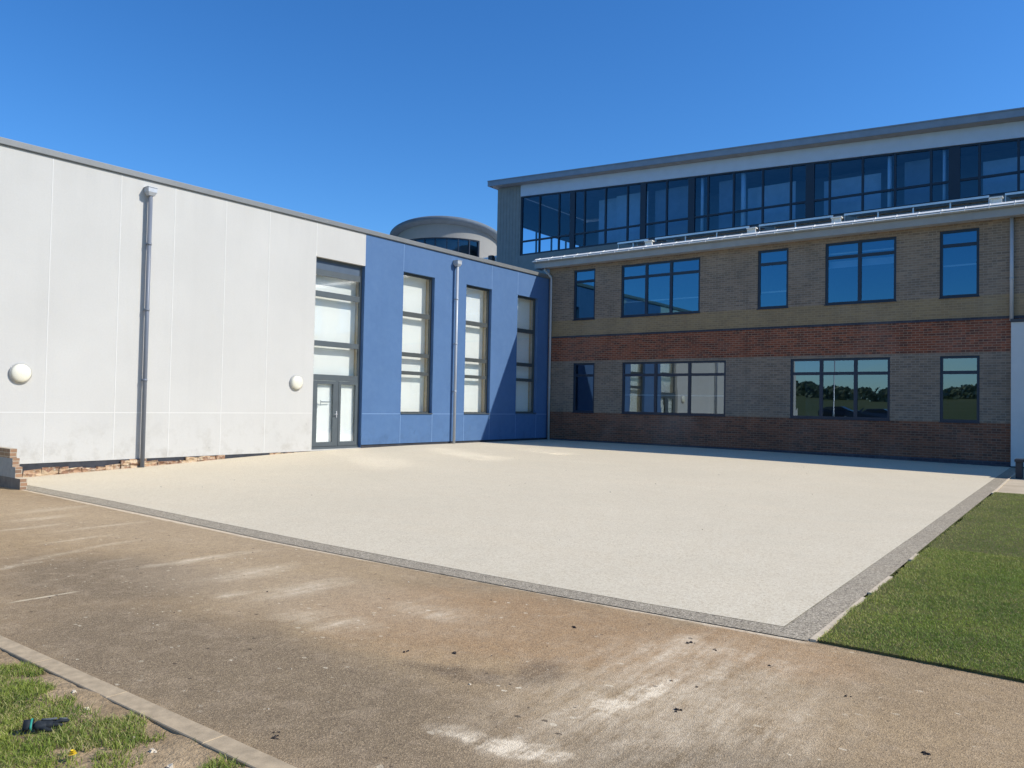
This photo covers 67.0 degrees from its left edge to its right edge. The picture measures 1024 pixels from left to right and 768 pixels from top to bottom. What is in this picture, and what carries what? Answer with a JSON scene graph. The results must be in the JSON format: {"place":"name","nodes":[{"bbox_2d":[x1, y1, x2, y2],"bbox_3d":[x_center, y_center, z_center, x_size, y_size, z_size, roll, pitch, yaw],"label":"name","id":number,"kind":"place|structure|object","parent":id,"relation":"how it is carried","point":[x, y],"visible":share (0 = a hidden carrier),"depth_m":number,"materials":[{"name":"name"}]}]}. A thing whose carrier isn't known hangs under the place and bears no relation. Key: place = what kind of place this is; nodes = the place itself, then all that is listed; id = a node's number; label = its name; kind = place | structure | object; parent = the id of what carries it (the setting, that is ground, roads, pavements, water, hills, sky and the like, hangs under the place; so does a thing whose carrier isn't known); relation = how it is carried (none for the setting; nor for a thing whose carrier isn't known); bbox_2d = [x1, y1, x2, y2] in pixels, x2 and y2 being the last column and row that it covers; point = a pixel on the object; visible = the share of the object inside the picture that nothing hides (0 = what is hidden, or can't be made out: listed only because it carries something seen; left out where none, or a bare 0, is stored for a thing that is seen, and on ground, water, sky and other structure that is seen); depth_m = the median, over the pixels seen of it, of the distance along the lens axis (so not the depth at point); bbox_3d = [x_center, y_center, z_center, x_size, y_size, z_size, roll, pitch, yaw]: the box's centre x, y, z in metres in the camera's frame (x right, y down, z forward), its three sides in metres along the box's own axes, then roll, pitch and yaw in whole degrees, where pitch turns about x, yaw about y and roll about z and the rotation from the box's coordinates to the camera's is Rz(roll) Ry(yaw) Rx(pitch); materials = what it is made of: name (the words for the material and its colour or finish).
{"place":"outdoors","nodes":[
{"label":"outdoors","id":0,"kind":"place"},
{"bbox_2d":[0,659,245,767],"bbox_3d":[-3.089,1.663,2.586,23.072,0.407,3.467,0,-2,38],"label":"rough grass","id":1,"kind":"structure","parent":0,"point":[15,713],"depth_m":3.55,"materials":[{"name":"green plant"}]},
{"bbox_2d":[0,487,1023,767],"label":"path","id":2,"kind":"structure","parent":0,"point":[260,641],"depth_m":4.48,"materials":[{"name":"concrete"}]},
{"bbox_2d":[0,447,26,489],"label":"garden wall","id":3,"kind":"structure","parent":2,"relation":"on","point":[11,473],"depth_m":14.69,"materials":[{"name":"brick"}]},
{"bbox_2d":[18,448,937,754],"bbox_3d":[1.217,1.974,14.370,14.177,0.250,23.888,0,-2,27],"label":"loose grit","id":4,"kind":"object","parent":2,"relation":"on","point":[512,684],"visible":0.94,"depth_m":4.19,"materials":[{"name":"grey gravel"}]},
{"bbox_2d":[0,0,1023,253],"label":"sky","id":5,"kind":"structure","parent":0,"point":[375,115],"materials":[{"name":"blue"}]},
{"bbox_2d":[29,438,997,626],"bbox_3d":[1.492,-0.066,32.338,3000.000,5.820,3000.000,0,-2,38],"label":"ground","id":6,"kind":"structure","parent":0,"point":[925,547],"depth_m":8.68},
{"bbox_2d":[0,649,250,767],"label":"soil verge","id":7,"kind":"structure","parent":6,"relation":"on","point":[179,751],"depth_m":3.48,"materials":[{"name":"brown soil"}]},
{"bbox_2d":[22,717,69,732],"bbox_3d":[-2.159,1.577,3.586,0.184,0.054,0.101,2,-2,-24],"label":"work glove","id":8,"kind":"object","parent":7,"relation":"on","point":[46,724],"visible":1,"depth_m":3.57,"materials":[{"name":"grey fabric"}]},
{"bbox_2d":[68,749,76,761],"bbox_3d":[-1.860,1.588,3.274,0.034,0.077,0.034,0,-2,38],"label":"dandelion","id":9,"kind":"object","parent":7,"relation":"on","point":[72,752],"visible":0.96,"depth_m":3.27,"materials":[{"name":"yellow plant"}]},
{"bbox_2d":[148,748,156,752],"bbox_3d":[-1.567,1.599,3.377,0.040,0.015,0.027,0,-2,38],"label":"stone chip","id":10,"kind":"object","parent":7,"relation":"on","point":[151,750],"visible":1,"depth_m":3.37,"materials":[{"name":"white stone"}]},
{"bbox_2d":[0,635,296,767],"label":"kerb","id":11,"kind":"structure","parent":6,"relation":"on","point":[200,734],"depth_m":3.79,"materials":[{"name":"grey concrete"}]},
{"bbox_2d":[0,137,549,477],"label":"hall","id":12,"kind":"structure","parent":6,"relation":"on","point":[255,307],"depth_m":20.59,"materials":[{"name":"paint"}]},
{"bbox_2d":[9,363,31,382],"bbox_3d":[-10.524,-0.235,16.596,0.134,0.444,0.444,0,-2,38],"label":"wall lamp","id":13,"kind":"object","parent":12,"relation":"attached to","point":[20,372],"visible":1,"depth_m":16.54,"materials":[{"name":"white plastic"}]},
{"bbox_2d":[140,186,157,466],"bbox_3d":[-8.837,-1.384,18.701,0.238,6.780,0.240,0,-2,38],"label":"downpipe","id":14,"kind":"object","parent":12,"relation":"attached to","point":[150,192],"visible":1,"depth_m":18.67,"materials":[{"name":"metal"}]},
{"bbox_2d":[290,375,302,389],"bbox_3d":[-6.174,-0.042,22.254,0.134,0.444,0.444,0,-2,38],"label":"wall lamp","id":15,"kind":"object","parent":12,"relation":"attached to","point":[296,382],"visible":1,"depth_m":22.18,"materials":[{"name":"white plastic"}]},
{"bbox_2d":[311,380,337,446],"bbox_3d":[-5.660,0.887,23.273,0.213,1.975,0.930,0,-2,38],"label":"door","id":16,"kind":"structure","parent":12,"relation":"in","point":[324,410],"depth_m":23.38,"materials":[{"name":"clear glass"}]},
{"bbox_2d":[337,381,357,445],"bbox_3d":[-5.143,0.917,24.022,0.134,1.975,0.750,0,-2,38],"label":"door","id":17,"kind":"structure","parent":12,"relation":"in","point":[348,391],"depth_m":24.10,"materials":[{"name":"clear glass"}]},
{"bbox_2d":[400,272,432,413],"bbox_3d":[-3.353,-1.352,26.382,0.490,4.740,1.505,0,-2,38],"label":"window","id":18,"kind":"structure","parent":12,"relation":"in","point":[417,289],"depth_m":26.70,"materials":[{"name":"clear glass"}]},
{"bbox_2d":[452,260,461,443],"bbox_3d":[-2.006,-1.141,27.587,0.238,6.550,0.240,0,-2,38],"label":"downpipe","id":19,"kind":"object","parent":12,"relation":"attached to","point":[457,263],"visible":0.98,"depth_m":27.55,"materials":[{"name":"grey metal"}]},
{"bbox_2d":[464,285,489,413],"bbox_3d":[-1.423,-1.251,28.891,0.490,4.740,1.470,0,-2,38],"label":"window","id":20,"kind":"structure","parent":12,"relation":"in","point":[477,299],"depth_m":29.27,"materials":[{"name":"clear glass"}]},
{"bbox_2d":[516,296,534,412],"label":"window","id":21,"kind":"structure","parent":12,"relation":"in","point":[526,306],"depth_m":31.73,"materials":[{"name":"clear glass"}]},
{"bbox_2d":[484,255,496,260],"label":"link block","id":22,"kind":"structure","parent":6,"relation":"on","point":[492,257],"depth_m":39.36,"materials":[{"name":"black metal"}]},
{"bbox_2d":[390,216,496,257],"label":"drum tower","id":23,"kind":"structure","parent":22,"relation":"on","point":[467,236],"depth_m":46.97,"materials":[{"name":"grey metal"}]},
{"bbox_2d":[409,237,478,256],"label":"curved window","id":24,"kind":"structure","parent":23,"relation":"in","point":[458,246],"depth_m":47.39,"materials":[{"name":"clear glass"}]},
{"bbox_2d":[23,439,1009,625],"bbox_3d":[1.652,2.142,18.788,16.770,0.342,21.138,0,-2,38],"label":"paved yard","id":25,"kind":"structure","parent":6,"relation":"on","point":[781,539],"depth_m":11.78,"materials":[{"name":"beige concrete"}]},
{"bbox_2d":[25,467,1014,640],"bbox_3d":[1.675,2.160,18.629,17.000,0.318,21.360,0,-2,38],"label":"yard border","id":26,"kind":"object","parent":6,"relation":"on","point":[807,625],"visible":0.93,"depth_m":7.12,"materials":[{"name":"grey stone"}]},
{"bbox_2d":[487,107,1023,467],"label":"classroom block","id":27,"kind":"structure","parent":6,"relation":"on","point":[884,337],"depth_m":27.30,"materials":[{"name":"brown brick"}]},
{"bbox_2d":[544,268,551,439],"bbox_3d":[1.449,-1.276,32.221,0.386,7.250,0.127,1,-1,-3],"label":"downpipe","id":28,"kind":"object","parent":27,"relation":"attached to","point":[549,364],"visible":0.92,"depth_m":32.18,"materials":[{"name":"metal"}]},
{"bbox_2d":[572,363,594,412],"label":"window","id":29,"kind":"structure","parent":27,"relation":"in","point":[583,384],"depth_m":31.33,"materials":[{"name":"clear glass"}]},
{"bbox_2d":[572,268,595,320],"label":"window","id":30,"kind":"structure","parent":27,"relation":"in","point":[584,280],"depth_m":31.45,"materials":[{"name":"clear glass"}]},
{"bbox_2d":[644,240,654,245],"bbox_3d":[5.272,-5.395,29.710,0.340,0.205,0.220,0,-2,38],"label":"roof bracket","id":31,"kind":"object","parent":27,"relation":"attached to","point":[648,242],"visible":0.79,"depth_m":29.64,"materials":[{"name":"grey metal"}]},
{"bbox_2d":[617,239,666,248],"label":"roof panel","id":32,"kind":"structure","parent":31,"relation":"on","point":[637,242],"depth_m":30.77,"materials":[{"name":"grey metal"}]},
{"bbox_2d":[620,257,699,317],"bbox_3d":[5.606,-3.620,29.364,3.330,2.068,0.140,0,-2,38],"label":"window","id":33,"kind":"structure","parent":27,"relation":"in","point":[672,287],"depth_m":29.36,"materials":[{"name":"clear glass"}]},
{"bbox_2d":[621,360,725,416],"bbox_3d":[5.976,0.163,28.926,4.250,2.018,0.140,0,-2,38],"label":"window","id":34,"kind":"structure","parent":27,"relation":"in","point":[678,388],"depth_m":28.88,"materials":[{"name":"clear glass"}]},
{"bbox_2d":[655,226,764,243],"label":"roof panel","id":35,"kind":"structure","parent":27,"relation":"on","point":[716,233],"depth_m":29.14,"materials":[{"name":"grey metal"}]},
{"bbox_2d":[746,227,757,232],"bbox_3d":[8.460,-5.396,27.260,0.340,0.205,0.220,0,-2,38],"label":"roof bracket","id":36,"kind":"object","parent":27,"relation":"attached to","point":[751,230],"visible":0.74,"depth_m":27.20,"materials":[{"name":"grey metal"}]},
{"bbox_2d":[520,138,1023,255],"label":"ribbon window","id":37,"kind":"structure","parent":27,"relation":"in","point":[954,176],"depth_m":30.10,"materials":[{"name":"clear glass"}]},
{"bbox_2d":[756,248,788,309],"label":"window","id":38,"kind":"structure","parent":27,"relation":"in","point":[772,264],"depth_m":26.76,"materials":[{"name":"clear glass"}]},
{"bbox_2d":[759,215,843,231],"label":"roof panel","id":39,"kind":"structure","parent":27,"relation":"on","point":[807,221],"depth_m":27.08,"materials":[{"name":"grey metal"}]},
{"bbox_2d":[831,216,842,222],"bbox_3d":[10.719,-5.397,25.523,0.340,0.205,0.220,0,-2,38],"label":"roof bracket","id":40,"kind":"object","parent":27,"relation":"attached to","point":[836,219],"visible":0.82,"depth_m":25.47,"materials":[{"name":"grey metal"}]},
{"bbox_2d":[789,357,889,420],"bbox_3d":[10.682,0.161,25.309,3.140,2.018,0.140,0,-2,38],"label":"window","id":41,"kind":"structure","parent":27,"relation":"in","point":[824,388],"depth_m":25.29,"materials":[{"name":"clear glass"}]},
{"bbox_2d":[824,236,896,305],"bbox_3d":[11.258,-3.622,25.018,2.190,2.068,0.140,0,-2,38],"label":"window","id":42,"kind":"structure","parent":27,"relation":"in","point":[860,271],"depth_m":25.01,"materials":[{"name":"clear glass"}]},
{"bbox_2d":[844,195,989,220],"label":"roof panel","id":43,"kind":"structure","parent":27,"relation":"on","point":[929,206],"depth_m":24.78,"materials":[{"name":"grey metal"}]},
{"bbox_2d":[939,355,979,423],"bbox_3d":[13.425,0.160,23.200,1.080,2.018,0.140,0,-2,38],"label":"window","id":44,"kind":"structure","parent":27,"relation":"in","point":[959,375],"depth_m":23.22,"materials":[{"name":"clear glass"}]},
{"bbox_2d":[939,228,979,298],"bbox_3d":[13.482,-3.623,23.309,1.080,2.068,0.140,0,-2,38],"label":"window","id":45,"kind":"structure","parent":27,"relation":"in","point":[959,249],"depth_m":23.33,"materials":[{"name":"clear glass"}]},
{"bbox_2d":[989,196,1002,203],"bbox_3d":[14.271,-5.398,22.793,0.340,0.205,0.220,0,-2,38],"label":"roof bracket","id":46,"kind":"object","parent":27,"relation":"attached to","point":[997,199],"visible":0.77,"depth_m":22.75,"materials":[{"name":"grey metal"}]},
{"bbox_2d":[1009,217,1013,318],"bbox_3d":[14.474,-3.366,22.400,0.114,3.070,0.137,0,-2,38],"label":"downpipe","id":47,"kind":"object","parent":27,"relation":"attached to","point":[1011,278],"visible":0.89,"depth_m":22.35,"materials":[{"name":"grey metal"}]},
{"bbox_2d":[1005,191,1023,201],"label":"roof panel","id":48,"kind":"structure","parent":27,"relation":"on","point":[1016,195],"depth_m":23.05,"materials":[{"name":"grey metal"}]},
{"bbox_2d":[1010,318,1023,466],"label":"white wall","id":49,"kind":"structure","parent":27,"relation":"attached to","point":[1017,388],"depth_m":22.18,"materials":[{"name":"white paint"}]},
{"bbox_2d":[810,473,1014,641],"bbox_3d":[8.279,2.053,13.569,0.061,0.127,21.345,0,-2,36],"label":"edging strip","id":50,"kind":"object","parent":6,"relation":"on","point":[822,631],"visible":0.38,"depth_m":5.85,"materials":[{"name":"grey concrete"}]},
{"bbox_2d":[817,492,1023,682],"bbox_3d":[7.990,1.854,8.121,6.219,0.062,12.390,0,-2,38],"label":"lawn grass","id":51,"kind":"structure","parent":0,"point":[987,571],"depth_m":5.93,"materials":[{"name":"green plant"}]},
{"bbox_2d":[997,468,1023,493],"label":"walkway","id":52,"kind":"structure","parent":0,"point":[1013,484],"depth_m":16.35,"materials":[{"name":"concrete"}]},
{"bbox_2d":[1014,458,1023,478],"bbox_3d":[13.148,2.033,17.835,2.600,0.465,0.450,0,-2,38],"label":"litter bin","id":53,"kind":"object","parent":52,"relation":"on","point":[1018,468],"visible":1,"depth_m":18.42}
]}

